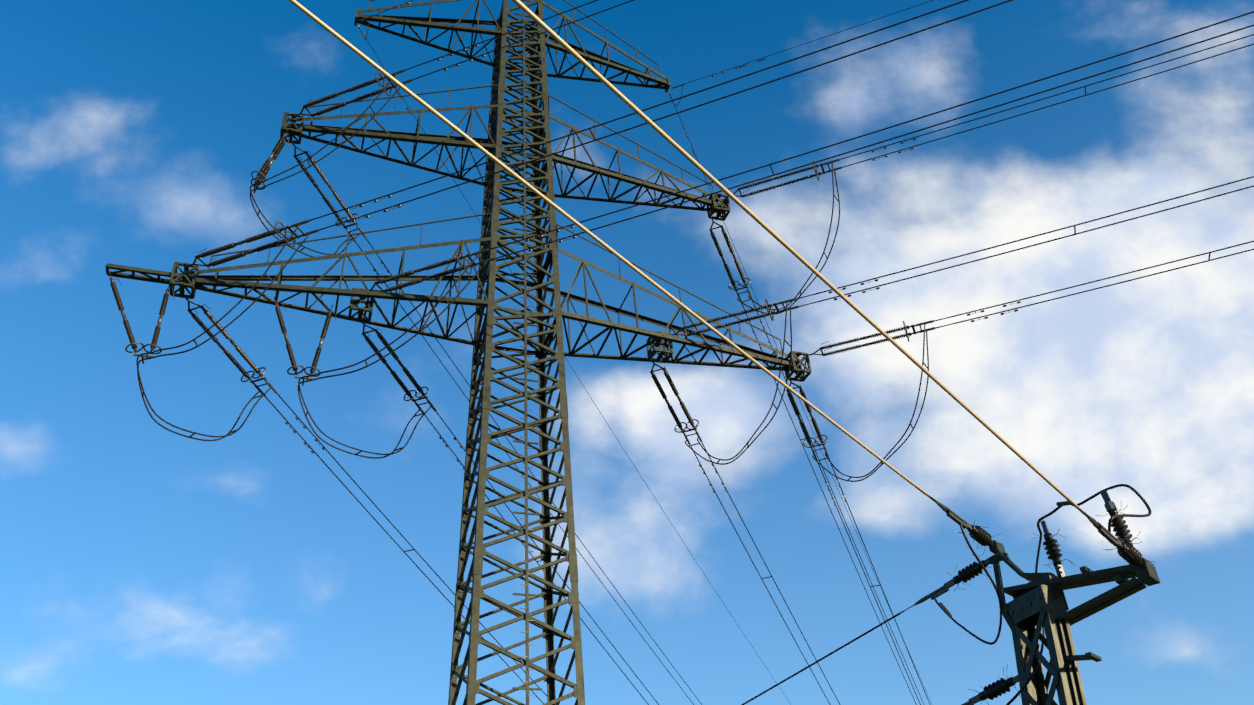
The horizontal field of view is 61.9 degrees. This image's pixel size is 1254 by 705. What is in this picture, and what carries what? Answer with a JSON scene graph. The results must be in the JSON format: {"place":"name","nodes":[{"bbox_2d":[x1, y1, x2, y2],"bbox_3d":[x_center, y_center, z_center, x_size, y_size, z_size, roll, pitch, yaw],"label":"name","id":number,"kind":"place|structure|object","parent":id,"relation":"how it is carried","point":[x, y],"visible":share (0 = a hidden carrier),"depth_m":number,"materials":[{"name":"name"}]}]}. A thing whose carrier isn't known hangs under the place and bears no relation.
{"place":"outdoors","nodes":[
{"label":"outdoors","id":0,"kind":"place"},
{"bbox_2d":[0,0,1253,704],"label":"sky","id":1,"kind":"structure","parent":0,"point":[142,562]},
{"bbox_2d":[915,489,1155,704],"bbox_3d":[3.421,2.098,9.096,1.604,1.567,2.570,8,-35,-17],"label":"feeder mast fittings","id":2,"kind":"object","parent":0,"point":[1109,504],"visible":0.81,"depth_m":9.22,"materials":[{"name":"grey metal"}]},
{"bbox_2d":[952,509,1142,700],"bbox_3d":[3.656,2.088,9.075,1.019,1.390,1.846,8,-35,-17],"label":"feeder mast insulators","id":3,"kind":"object","parent":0,"point":[996,689],"visible":0.92,"depth_m":9.24,"materials":[{"name":"black ceramic"}]},
{"bbox_2d":[988,540,1159,704],"bbox_3d":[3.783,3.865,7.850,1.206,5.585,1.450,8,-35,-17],"label":"feeder mast","id":4,"kind":"object","parent":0,"point":[1026,622],"visible":0.92,"depth_m":8.95,"materials":[{"name":"grey metal"}]},
{"label":"ground","id":5,"kind":"structure","parent":0,"visible":0},
{"bbox_2d":[105,0,810,704],"bbox_3d":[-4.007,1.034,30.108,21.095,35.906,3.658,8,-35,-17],"label":"transmission tower","id":6,"kind":"structure","parent":5,"relation":"on","point":[493,184],"depth_m":31.78,"materials":[{"name":"grey metal"}]},
{"bbox_2d":[110,77,911,445],"bbox_3d":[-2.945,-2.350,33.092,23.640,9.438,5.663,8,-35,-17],"label":"tower insulators","id":7,"kind":"object","parent":6,"relation":"attached to","point":[278,147],"visible":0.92,"depth_m":32.00,"materials":[{"name":"brown ceramic"}]},
{"bbox_2d":[108,2,1210,695],"bbox_3d":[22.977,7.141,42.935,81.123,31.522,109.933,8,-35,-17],"label":"tower fittings","id":8,"kind":"object","parent":6,"relation":"attached to","point":[250,380],"visible":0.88,"depth_m":32.00,"materials":[{"name":"grey metal"}]},
{"bbox_2d":[136,0,1253,704],"bbox_3d":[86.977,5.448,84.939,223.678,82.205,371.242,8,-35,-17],"label":"tower conductors","id":9,"kind":"structure","parent":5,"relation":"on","point":[738,298],"depth_m":31.15,"materials":[{"name":"metal"}]},
{"bbox_2d":[741,484,1150,704],"bbox_3d":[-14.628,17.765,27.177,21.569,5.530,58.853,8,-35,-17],"label":"feeder cables","id":10,"kind":"object","parent":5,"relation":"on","point":[1057,620],"visible":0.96,"depth_m":9.24,"materials":[{"name":"black rubber"}]},
{"bbox_2d":[288,0,1089,517],"bbox_3d":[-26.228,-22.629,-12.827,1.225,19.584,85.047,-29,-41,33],"label":"copper feeder wires","id":11,"kind":"object","parent":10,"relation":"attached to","point":[664,136],"visible":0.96,"depth_m":6.23,"materials":[{"name":"metal"}]}
]}

